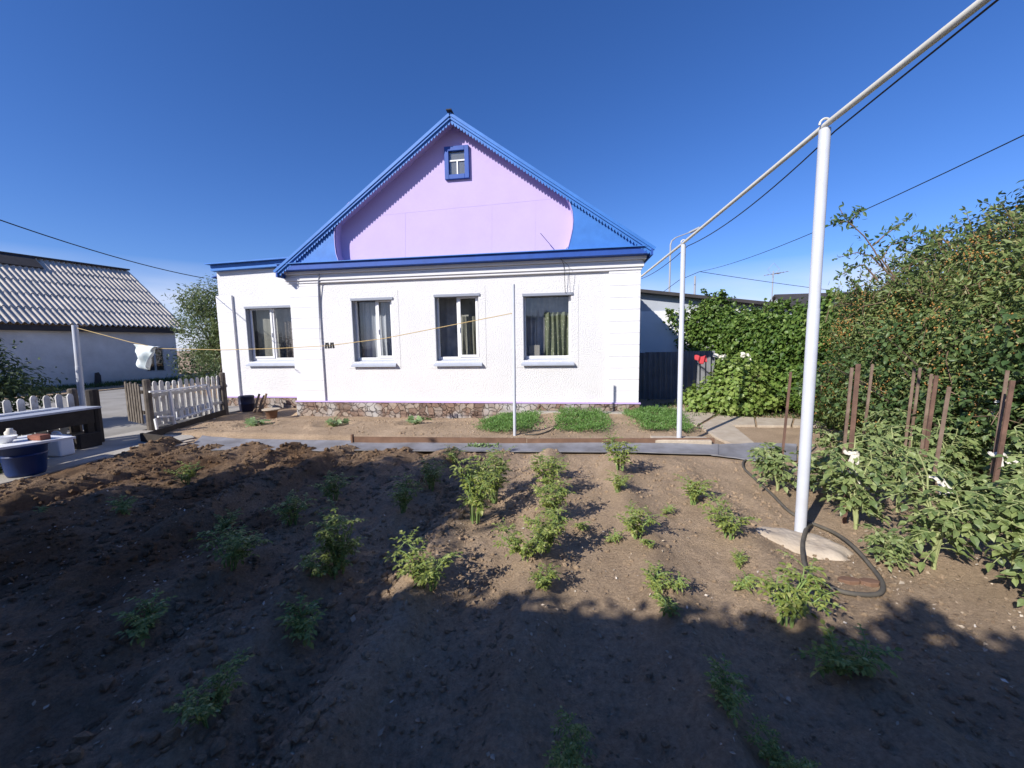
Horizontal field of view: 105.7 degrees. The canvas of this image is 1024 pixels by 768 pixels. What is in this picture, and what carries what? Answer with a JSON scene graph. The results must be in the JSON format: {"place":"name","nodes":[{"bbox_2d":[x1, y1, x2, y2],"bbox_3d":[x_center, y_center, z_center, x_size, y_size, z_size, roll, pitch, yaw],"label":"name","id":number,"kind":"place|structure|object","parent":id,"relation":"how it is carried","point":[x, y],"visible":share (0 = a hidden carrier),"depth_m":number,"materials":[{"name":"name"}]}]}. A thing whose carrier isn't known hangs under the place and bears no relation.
{"place":"outdoors","nodes":[
{"label":"outdoors","id":0,"kind":"place"},
{"bbox_2d":[0,430,194,484],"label":"path","id":1,"kind":"structure","parent":0,"point":[114,445],"depth_m":6.22,"materials":[{"name":"concrete"}]},
{"bbox_2d":[0,442,49,477],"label":"plastic tub","id":2,"kind":"object","parent":1,"relation":"on","point":[23,461],"visible":0.81,"depth_m":5.05,"materials":[{"name":"blue plastic"}]},
{"bbox_2d":[0,434,75,449],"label":"board","id":3,"kind":"object","parent":2,"relation":"on","point":[20,441],"visible":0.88,"depth_m":5.16,"materials":[{"name":"white wood"}]},
{"bbox_2d":[0,406,101,434],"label":"plank table","id":4,"kind":"object","parent":1,"relation":"on","point":[73,418],"visible":0.8,"depth_m":6.11,"materials":[{"name":"grey wood"}]},
{"bbox_2d":[48,430,74,456],"bbox_3d":[-7.112,0.925,6.079,0.317,0.394,0.200,0,6,8],"label":"canister","id":5,"kind":"object","parent":1,"relation":"on","point":[61,448],"visible":0.82,"depth_m":6.02,"materials":[{"name":"white plastic"}]},
{"bbox_2d":[67,431,101,448],"bbox_3d":[-7.328,0.953,6.598,0.400,0.239,0.300,0,6,8],"label":"crate","id":6,"kind":"object","parent":1,"relation":"on","point":[82,440],"visible":0.71,"depth_m":6.53,"materials":[{"name":"black plastic"}]},
{"bbox_2d":[85,389,104,441],"bbox_3d":[-7.408,0.578,6.885,0.170,0.970,0.170,0,6,8],"label":"gate post","id":7,"kind":"object","parent":1,"relation":"on","point":[92,396],"visible":0.71,"depth_m":6.84,"materials":[{"name":"brown wood"}]},
{"bbox_2d":[0,351,1023,767],"bbox_3d":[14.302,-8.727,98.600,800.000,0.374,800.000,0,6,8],"label":"ground","id":8,"kind":"structure","parent":0,"point":[62,719],"depth_m":2.24,"materials":[{"name":"soil"}]},
{"bbox_2d":[0,338,67,413],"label":"bush","id":9,"kind":"object","parent":8,"relation":"on","point":[11,379],"visible":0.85,"depth_m":7.74,"materials":[{"name":"green plant"}]},
{"bbox_2d":[2,388,82,436],"bbox_3d":[-8.008,0.796,5.251,0.141,1.090,3.487,0,6,8],"label":"picket fence","id":10,"kind":"object","parent":8,"relation":"on","point":[72,397],"visible":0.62,"depth_m":6.47,"materials":[{"name":"grey wood"}]},
{"bbox_2d":[71,325,85,405],"bbox_3d":[-9.892,-0.171,8.864,0.208,2.332,0.113,0,6,8],"label":"clothesline post","id":11,"kind":"object","parent":8,"relation":"on","point":[78,366],"visible":0.82,"depth_m":8.81,"materials":[{"name":"metal"}]},
{"bbox_2d":[78,313,511,349],"bbox_3d":[-4.893,-0.961,7.650,10.117,0.558,0.014,0,6,13],"label":"clothesline","id":12,"kind":"object","parent":11,"relation":"attached to","point":[307,346],"visible":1,"depth_m":7.45,"materials":[{"name":"yellow fabric"}]},
{"bbox_2d":[134,344,159,369],"bbox_3d":[-7.830,-0.579,8.322,0.723,0.565,0.175,1,6,16],"label":"hanging cloth","id":13,"kind":"object","parent":12,"relation":"hanging from","point":[144,353],"visible":1,"depth_m":8.33,"materials":[{"name":"white fabric"}]},
{"bbox_2d":[0,251,185,393],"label":"shed","id":14,"kind":"structure","parent":8,"relation":"on","point":[46,303],"depth_m":17.75,"materials":[{"name":"white paint"}]},
{"bbox_2d":[5,379,210,398],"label":"verge","id":15,"kind":"structure","parent":8,"relation":"on","point":[105,388],"depth_m":16.41,"materials":[{"name":"plant"}]},
{"bbox_2d":[10,375,198,393],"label":"grass","id":16,"kind":"structure","parent":15,"relation":"on","point":[112,383],"depth_m":17.50,"materials":[{"name":"green plant"}]},
{"bbox_2d":[105,495,137,514],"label":"potato plant","id":17,"kind":"object","parent":8,"relation":"on","point":[124,511],"visible":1,"depth_m":3.68,"materials":[{"name":"green plant"}]},
{"bbox_2d":[0,385,258,436],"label":"yard","id":18,"kind":"structure","parent":8,"relation":"on","point":[114,412],"depth_m":10.48,"materials":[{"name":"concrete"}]},
{"bbox_2d":[111,588,176,647],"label":"potato plant","id":19,"kind":"object","parent":8,"relation":"on","point":[140,630],"visible":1,"depth_m":2.18,"materials":[{"name":"green plant"}]},
{"bbox_2d":[148,384,215,429],"bbox_3d":[-7.274,0.525,8.610,0.080,0.938,1.406,0,6,8],"label":"bed frame","id":20,"kind":"object","parent":8,"relation":"on","point":[174,416],"visible":0.85,"depth_m":8.55,"materials":[{"name":"white metal"}]},
{"bbox_2d":[140,409,225,441],"bbox_3d":[-6.753,0.851,7.994,0.666,0.160,3.350,-3,6,-24],"label":"edging board","id":21,"kind":"object","parent":8,"relation":"on","point":[157,434],"visible":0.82,"depth_m":7.79,"materials":[{"name":"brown wood"}]},
{"bbox_2d":[163,461,204,484],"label":"potato plant","id":22,"kind":"object","parent":8,"relation":"on","point":[187,476],"visible":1,"depth_m":4.70,"materials":[{"name":"green plant"}]},
{"bbox_2d":[142,372,228,430],"bbox_3d":[-7.399,0.376,8.955,0.141,1.150,2.070,0,6,5],"label":"picket fence","id":23,"kind":"object","parent":8,"relation":"on","point":[223,400],"visible":0.89,"depth_m":8.76,"materials":[{"name":"grey wood"}]},
{"bbox_2d":[124,382,144,423],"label":"garden gate","id":24,"kind":"structure","parent":23,"relation":"attached to","point":[135,411],"depth_m":8.18,"materials":[{"name":"grey wood"}]},
{"bbox_2d":[161,272,222,371],"bbox_3d":[-10.115,-1.682,13.493,3.488,4.408,2.403,0,6,8],"label":"tree","id":25,"kind":"object","parent":8,"relation":"on","point":[206,312],"visible":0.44,"depth_m":13.04,"materials":[{"name":"green plant"}]},
{"bbox_2d":[164,344,220,384],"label":"bush","id":26,"kind":"object","parent":8,"relation":"on","point":[203,372],"visible":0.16,"depth_m":18.11,"materials":[{"name":"green plant"}]},
{"bbox_2d":[162,647,254,728],"bbox_3d":[-1.314,1.354,1.688,0.234,0.200,0.357,0,6,10],"label":"potato plant","id":27,"kind":"object","parent":8,"relation":"on","point":[204,710],"visible":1,"depth_m":1.67,"materials":[{"name":"green plant"}]},
{"bbox_2d":[189,520,272,570],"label":"potato plant","id":28,"kind":"object","parent":8,"relation":"on","point":[231,552],"visible":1,"depth_m":2.76,"materials":[{"name":"green plant"}]},
{"bbox_2d":[193,435,350,450],"bbox_3d":[-4.253,1.020,6.474,3.089,0.053,0.933,0,6,8],"label":"roofing sheet","id":29,"kind":"object","parent":8,"relation":"on","point":[229,443],"visible":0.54,"depth_m":6.64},
{"bbox_2d":[258,489,317,525],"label":"potato plant","id":30,"kind":"object","parent":8,"relation":"on","point":[292,501],"visible":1,"depth_m":3.51,"materials":[{"name":"green plant"}]},
{"bbox_2d":[275,592,326,648],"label":"potato plant","id":31,"kind":"object","parent":8,"relation":"on","point":[302,625],"visible":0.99,"depth_m":2.17,"materials":[{"name":"green plant"}]},
{"bbox_2d":[294,535,366,579],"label":"potato plant","id":32,"kind":"object","parent":8,"relation":"on","point":[329,569],"visible":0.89,"depth_m":2.65,"materials":[{"name":"green plant"}]},
{"bbox_2d":[307,470,356,500],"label":"potato plant","id":33,"kind":"object","parent":8,"relation":"on","point":[330,486],"visible":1,"depth_m":4.10,"materials":[{"name":"green plant"}]},
{"bbox_2d":[305,499,368,574],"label":"potato plant","id":34,"kind":"object","parent":8,"relation":"on","point":[329,536],"visible":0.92,"depth_m":2.69,"materials":[{"name":"green plant"}]},
{"bbox_2d":[387,472,428,512],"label":"potato plant","id":35,"kind":"object","parent":8,"relation":"on","point":[403,499],"visible":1,"depth_m":3.80,"materials":[{"name":"green plant"}]},
{"bbox_2d":[383,527,463,590],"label":"potato plant","id":36,"kind":"object","parent":8,"relation":"on","point":[417,571],"visible":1,"depth_m":2.52,"materials":[{"name":"green plant"}]},
{"bbox_2d":[204,108,655,418],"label":"house","id":37,"kind":"structure","parent":8,"relation":"on","point":[450,218],"depth_m":9.20,"materials":[{"name":"white paint"}]},
{"bbox_2d":[244,305,294,365],"bbox_3d":[-6.496,-1.404,10.990,2.127,1.755,0.655,0,6,8],"label":"window","id":38,"kind":"structure","parent":37,"relation":"in","point":[274,324],"depth_m":11.09,"materials":[{"name":"white plastic"}]},
{"bbox_2d":[350,297,395,366],"bbox_3d":[-3.408,-1.346,9.817,1.357,1.785,0.655,0,6,8],"label":"window","id":39,"kind":"structure","parent":37,"relation":"in","point":[375,314],"depth_m":9.93,"materials":[{"name":"white plastic"}]},
{"bbox_2d":[444,145,469,180],"bbox_3d":[-1.254,-5.035,8.822,0.570,0.710,0.071,0,6,8],"label":"attic window","id":40,"kind":"structure","parent":37,"relation":"in","point":[459,168],"depth_m":8.82,"materials":[{"name":"blue paint"}]},
{"bbox_2d":[433,293,481,365],"bbox_3d":[-1.280,-1.357,9.507,1.377,1.805,0.655,0,6,8],"label":"window","id":41,"kind":"structure","parent":37,"relation":"in","point":[459,342],"depth_m":9.63,"materials":[{"name":"white plastic"}]},
{"bbox_2d":[521,292,573,365],"bbox_3d":[0.843,-1.334,9.201,1.407,1.755,0.655,0,6,8],"label":"window","id":42,"kind":"structure","parent":37,"relation":"in","point":[546,316],"depth_m":9.39,"materials":[{"name":"white plastic"}]},
{"bbox_2d":[641,0,998,278],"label":"gas pipe","id":43,"kind":"object","parent":37,"relation":"attached to","point":[960,18],"visible":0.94,"depth_m":2.53,"materials":[{"name":"white metal"}]},
{"bbox_2d":[418,455,447,490],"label":"potato plant","id":44,"kind":"object","parent":8,"relation":"on","point":[429,480],"visible":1,"depth_m":4.42,"materials":[{"name":"green plant"}]},
{"bbox_2d":[448,451,505,523],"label":"potato plant","id":45,"kind":"object","parent":8,"relation":"on","point":[480,497],"visible":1,"depth_m":3.52,"materials":[{"name":"green plant"}]},
{"bbox_2d":[470,446,514,503],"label":"potato plant","id":46,"kind":"object","parent":8,"relation":"on","point":[494,485],"visible":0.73,"depth_m":4.06,"materials":[{"name":"green plant"}]},
{"bbox_2d":[472,408,551,432],"bbox_3d":[-0.005,0.721,7.846,1.598,0.341,2.473,0,6,8],"label":"carrot patch","id":47,"kind":"object","parent":8,"relation":"on","point":[503,420],"visible":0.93,"depth_m":7.44,"materials":[{"name":"green plant"}]},
{"bbox_2d":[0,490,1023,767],"bbox_3d":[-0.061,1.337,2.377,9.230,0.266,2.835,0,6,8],"label":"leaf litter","id":48,"kind":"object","parent":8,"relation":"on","point":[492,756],"visible":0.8,"depth_m":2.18,"materials":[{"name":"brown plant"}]},
{"bbox_2d":[512,284,515,435],"bbox_3d":[0.036,-0.292,6.600,0.068,2.749,0.054,0,6,8],"label":"clothesline post","id":49,"kind":"object","parent":8,"relation":"on","point":[514,360],"visible":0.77,"depth_m":6.57,"materials":[{"name":"metal"}]},
{"bbox_2d":[491,517,553,561],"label":"potato plant","id":50,"kind":"object","parent":8,"relation":"on","point":[517,548],"visible":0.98,"depth_m":2.76,"materials":[{"name":"green plant"}]},
{"bbox_2d":[351,434,714,443],"bbox_3d":[0.237,0.917,6.251,5.870,0.190,0.100,0,6,4],"label":"edging board","id":51,"kind":"object","parent":8,"relation":"on","point":[468,440],"visible":0.59,"depth_m":6.25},
{"bbox_2d":[349,442,717,454],"bbox_3d":[0.234,0.984,6.027,5.900,0.053,0.517,0,6,5],"label":"roofing sheet","id":52,"kind":"object","parent":8,"relation":"on","point":[684,448],"visible":0.84,"depth_m":6.02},
{"bbox_2d":[527,563,560,590],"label":"potato plant","id":53,"kind":"object","parent":8,"relation":"on","point":[542,582],"visible":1,"depth_m":2.52,"materials":[{"name":"green plant"}]},
{"bbox_2d":[520,499,573,552],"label":"potato plant","id":54,"kind":"object","parent":8,"relation":"on","point":[554,523],"visible":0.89,"depth_m":2.91,"materials":[{"name":"green plant"}]},
{"bbox_2d":[527,449,569,492],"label":"potato plant","id":55,"kind":"object","parent":8,"relation":"on","point":[546,474],"visible":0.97,"depth_m":4.01,"materials":[{"name":"green plant"}]},
{"bbox_2d":[531,473,575,518],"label":"potato plant","id":56,"kind":"object","parent":8,"relation":"on","point":[546,503],"visible":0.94,"depth_m":3.46,"materials":[{"name":"green plant"}]},
{"bbox_2d":[542,706,596,767],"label":"potato plant","id":57,"kind":"object","parent":8,"relation":"on","point":[569,760],"visible":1,"depth_m":1.50,"materials":[{"name":"green plant"}]},
{"bbox_2d":[545,405,615,431],"bbox_3d":[1.445,0.659,7.724,1.513,0.223,2.697,0,6,8],"label":"carrot patch","id":58,"kind":"object","parent":8,"relation":"on","point":[584,415],"visible":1,"depth_m":7.51,"materials":[{"name":"green plant"}]},
{"bbox_2d":[602,431,639,470],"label":"potato plant","id":59,"kind":"object","parent":8,"relation":"on","point":[616,459],"visible":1,"depth_m":4.67,"materials":[{"name":"green plant"}]},
{"bbox_2d":[612,499,667,539],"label":"potato plant","id":60,"kind":"object","parent":8,"relation":"on","point":[633,519],"visible":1,"depth_m":3.13,"materials":[{"name":"green plant"}]},
{"bbox_2d":[640,560,673,600],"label":"potato plant","id":61,"kind":"object","parent":8,"relation":"on","point":[656,585],"visible":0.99,"depth_m":2.46,"materials":[{"name":"green plant"}]},
{"bbox_2d":[619,404,702,432],"bbox_3d":[3.047,0.636,7.998,1.751,0.288,2.843,0,6,8],"label":"carrot patch","id":62,"kind":"object","parent":8,"relation":"on","point":[668,415],"visible":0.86,"depth_m":7.52,"materials":[{"name":"green plant"}]},
{"bbox_2d":[649,592,681,616],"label":"potato plant","id":63,"kind":"object","parent":8,"relation":"on","point":[671,610],"visible":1,"depth_m":2.22,"materials":[{"name":"green plant"}]},
{"bbox_2d":[639,351,714,399],"bbox_3d":[4.302,-0.226,11.194,2.900,1.426,0.192,0,6,8],"label":"slate fence","id":64,"kind":"object","parent":8,"relation":"on","point":[658,375],"visible":0.39,"depth_m":11.16,"materials":[{"name":"black metal"}]},
{"bbox_2d":[650,436,711,444],"bbox_3d":[2.680,0.931,6.184,0.870,0.140,0.280,0,6,8],"label":"cement pad","id":65,"kind":"object","parent":8,"relation":"on","point":[688,441],"visible":0.48,"depth_m":6.06,"materials":[{"name":"beige concrete"}]},
{"bbox_2d":[677,239,685,437],"bbox_3d":[2.630,-0.614,6.028,0.101,3.167,0.076,0,6,8],"label":"pipe post","id":66,"kind":"object","parent":8,"relation":"on","point":[681,343],"visible":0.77,"depth_m":6.00,"materials":[{"name":"metal"}]},
{"bbox_2d":[673,474,716,504],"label":"potato plant","id":67,"kind":"object","parent":8,"relation":"on","point":[693,492],"visible":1,"depth_m":3.80,"materials":[{"name":"green plant"}]},
{"bbox_2d":[639,289,804,352],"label":"outbuilding","id":68,"kind":"structure","parent":8,"relation":"on","point":[656,335],"depth_m":12.69,"materials":[{"name":"white paint"}]},
{"bbox_2d":[703,652,753,728],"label":"potato plant","id":69,"kind":"object","parent":8,"relation":"on","point":[722,688],"visible":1,"depth_m":1.64,"materials":[{"name":"green plant"}]},
{"bbox_2d":[698,492,760,539],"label":"potato plant","id":70,"kind":"object","parent":8,"relation":"on","point":[726,529],"visible":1,"depth_m":3.17,"materials":[{"name":"green plant"}]},
{"bbox_2d":[674,351,792,416],"bbox_3d":[5.063,-0.007,8.836,2.318,1.496,1.532,-2,6,-8],"label":"currant bush","id":71,"kind":"object","parent":8,"relation":"on","point":[738,389],"visible":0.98,"depth_m":8.52,"materials":[{"name":"green plant"}]},
{"bbox_2d":[712,442,796,460],"bbox_3d":[3.599,0.984,5.642,1.464,0.053,0.886,0,6,8],"label":"roofing sheet","id":72,"kind":"object","parent":8,"relation":"on","point":[738,451],"visible":0.7,"depth_m":5.76,"materials":[{"name":"grey metal"}]},
{"bbox_2d":[746,442,797,492],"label":"tomato plant","id":73,"kind":"object","parent":8,"relation":"on","point":[776,458],"visible":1,"depth_m":4.19,"materials":[{"name":"green plant"}]},
{"bbox_2d":[743,713,820,767],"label":"potato plant","id":74,"kind":"object","parent":8,"relation":"on","point":[772,755],"visible":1,"depth_m":1.47,"materials":[{"name":"green plant"}]},
{"bbox_2d":[695,426,885,597],"bbox_3d":[3.212,1.076,4.863,0.928,0.084,5.166,1,6,17],"label":"garden hose","id":75,"kind":"object","parent":8,"relation":"on","point":[881,591],"visible":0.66,"depth_m":2.94,"materials":[{"name":"rubber"}]},
{"bbox_2d":[748,549,846,628],"bbox_3d":[1.544,1.176,2.135,0.416,0.415,0.372,2,6,23],"label":"potato plant","id":76,"kind":"object","parent":8,"relation":"on","point":[796,601],"visible":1,"depth_m":2.15,"materials":[{"name":"green plant"}]},
{"bbox_2d":[663,278,937,435],"bbox_3d":[6.580,-1.028,9.351,2.748,3.404,7.326,-2,6,-7],"label":"vine hedge","id":77,"kind":"object","parent":8,"relation":"on","point":[776,337],"visible":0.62,"depth_m":9.35,"materials":[{"name":"green plant"}]},
{"bbox_2d":[756,526,853,560],"bbox_3d":[2.372,1.284,3.168,0.664,0.090,0.422,5,8,44],"label":"cement pad","id":78,"kind":"object","parent":8,"relation":"on","point":[820,547],"visible":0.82,"depth_m":3.08,"materials":[{"name":"grey concrete"}]},
{"bbox_2d":[794,117,830,532],"bbox_3d":[2.445,-0.339,3.161,0.089,3.450,0.107,4,7,37],"label":"pipe post","id":79,"kind":"object","parent":8,"relation":"on","point":[812,332],"visible":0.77,"depth_m":3.12,"materials":[{"name":"metal"}]},
{"bbox_2d":[789,450,853,500],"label":"tomato plant","id":80,"kind":"object","parent":8,"relation":"on","point":[814,462],"visible":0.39,"depth_m":4.01,"materials":[{"name":"green plant"}]},
{"bbox_2d":[812,428,856,466],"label":"tomato plant","id":81,"kind":"object","parent":8,"relation":"on","point":[826,440],"visible":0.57,"depth_m":5.07,"materials":[{"name":"green plant"}]},
{"bbox_2d":[839,368,853,488],"bbox_3d":[3.592,0.521,4.171,0.058,1.396,0.024,0,6,8],"label":"stake","id":82,"kind":"object","parent":8,"relation":"on","point":[848,406],"visible":0.64,"depth_m":4.14,"materials":[{"name":"brown wood"}]},
{"bbox_2d":[790,619,903,679],"bbox_3d":[1.595,1.302,1.828,0.453,0.197,0.324,-4,7,-26],"label":"potato plant","id":83,"kind":"object","parent":8,"relation":"on","point":[833,657],"visible":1,"depth_m":1.83,"materials":[{"name":"green plant"}]},
{"bbox_2d":[842,364,860,523],"bbox_3d":[3.001,0.566,3.441,0.059,1.487,0.046,0,6,8],"label":"stake","id":84,"kind":"object","parent":8,"relation":"on","point":[854,409],"visible":0.5,"depth_m":3.39,"materials":[{"name":"wood"}]},
{"bbox_2d":[769,291,935,305],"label":"house","id":85,"kind":"structure","parent":8,"relation":"on","point":[804,300],"depth_m":23.94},
{"bbox_2d":[810,434,899,529],"bbox_3d":[2.974,0.849,3.385,0.587,0.843,0.571,-6,8,-39],"label":"tomato plant","id":86,"kind":"object","parent":8,"relation":"on","point":[875,479],"visible":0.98,"depth_m":3.31,"materials":[{"name":"green plant"}]},
{"bbox_2d":[838,410,901,473],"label":"tomato plant","id":87,"kind":"object","parent":8,"relation":"on","point":[871,428],"visible":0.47,"depth_m":4.50,"materials":[{"name":"green plant"}]},
{"bbox_2d":[857,523,923,575],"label":"tomato plant","id":88,"kind":"object","parent":8,"relation":"on","point":[890,550],"visible":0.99,"depth_m":2.76,"materials":[{"name":"green plant"}]},
{"bbox_2d":[878,408,926,459],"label":"tomato plant","id":89,"kind":"object","parent":8,"relation":"on","point":[902,416],"visible":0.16,"depth_m":4.95,"materials":[{"name":"green plant"}]},
{"bbox_2d":[861,425,945,512],"bbox_3d":[3.649,0.807,3.692,0.571,0.843,0.587,2,7,27],"label":"tomato plant","id":90,"kind":"object","parent":8,"relation":"on","point":[892,464],"visible":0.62,"depth_m":3.61,"materials":[{"name":"green plant"}]},
{"bbox_2d":[794,202,1023,441],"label":"berry shrub","id":91,"kind":"object","parent":8,"relation":"on","point":[912,290],"visible":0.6,"depth_m":5.60,"materials":[{"name":"green plant"}]},
{"bbox_2d":[915,374,932,493],"bbox_3d":[4.212,0.566,3.978,0.086,1.341,0.034,-1,6,0],"label":"stake","id":92,"kind":"object","parent":8,"relation":"on","point":[926,409],"visible":0.54,"depth_m":3.94,"materials":[{"name":"brown wood"}]},
{"bbox_2d":[919,375,938,493],"bbox_3d":[4.196,0.577,3.918,0.097,1.331,0.025,-1,6,0],"label":"stake","id":93,"kind":"object","parent":8,"relation":"on","point":[931,407],"visible":0.64,"depth_m":3.88,"materials":[{"name":"wood"}]},
{"bbox_2d":[923,387,951,546],"bbox_3d":[3.297,0.681,3.027,0.126,1.328,0.032,-1,6,0],"label":"stake","id":94,"kind":"object","parent":8,"relation":"on","point":[943,422],"visible":0.61,"depth_m":2.98,"materials":[{"name":"brown wood"}]},
{"bbox_2d":[878,447,1003,571],"bbox_3d":[3.026,0.902,2.769,0.532,0.866,0.595,-5,7,-32],"label":"tomato plant","id":95,"kind":"object","parent":8,"relation":"on","point":[945,524],"visible":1,"depth_m":2.72,"materials":[{"name":"green plant"}]},
{"bbox_2d":[873,179,1023,304],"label":"tree","id":96,"kind":"object","parent":8,"relation":"on","point":[1021,204],"visible":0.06,"depth_m":6.54,"materials":[{"name":"green plant"}]},
{"bbox_2d":[875,196,1023,478],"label":"berry shrub","id":97,"kind":"object","parent":8,"relation":"on","point":[1014,294],"visible":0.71,"depth_m":4.43,"materials":[{"name":"green plant"}]},
{"bbox_2d":[912,417,988,484],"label":"tomato plant","id":98,"kind":"object","parent":8,"relation":"on","point":[951,452],"visible":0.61,"depth_m":4.07,"materials":[{"name":"green plant"}]},
{"bbox_2d":[927,464,1023,529],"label":"tomato plant","id":99,"kind":"object","parent":8,"relation":"on","point":[965,482],"visible":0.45,"depth_m":3.28,"materials":[{"name":"green plant"}]},
{"bbox_2d":[950,454,1023,579],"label":"tomato plant","id":100,"kind":"object","parent":8,"relation":"on","point":[1012,509],"visible":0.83,"depth_m":2.62,"materials":[{"name":"green plant"}]},
{"bbox_2d":[974,423,1023,499],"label":"tomato plant","id":101,"kind":"object","parent":8,"relation":"on","point":[1017,444],"visible":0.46,"depth_m":3.41,"materials":[{"name":"green plant"}]},
{"bbox_2d":[989,370,1009,478],"bbox_3d":[4.145,0.593,3.332,0.087,1.422,0.032,-1,6,0],"label":"stake","id":102,"kind":"object","parent":8,"relation":"on","point":[1001,409],"visible":0.64,"depth_m":3.29,"materials":[{"name":"brown wood"}]},
{"bbox_2d":[986,380,1015,530],"bbox_3d":[3.978,0.649,3.170,0.105,1.363,0.024,-1,6,0],"label":"stake","id":103,"kind":"object","parent":8,"relation":"on","point":[1005,421],"visible":0.64,"depth_m":3.14,"materials":[{"name":"wood"}]},
{"bbox_2d":[995,538,1023,606],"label":"tomato plant","id":104,"kind":"object","parent":8,"relation":"on","point":[1011,572],"visible":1,"depth_m":2.38,"materials":[{"name":"green plant"}]},
{"bbox_2d":[0,0,1023,350],"label":"sky","id":105,"kind":"structure","parent":0,"point":[180,136],"materials":[{"name":"blue"}]},
{"bbox_2d":[654,405,826,443],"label":"garden path","id":106,"kind":"structure","parent":0,"point":[722,429],"depth_m":7.52,"materials":[{"name":"beige concrete"}]},
{"bbox_2d":[794,300,1023,483],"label":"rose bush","id":107,"kind":"object","parent":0,"point":[1018,374],"visible":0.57,"depth_m":4.50,"materials":[{"name":"green plant"}]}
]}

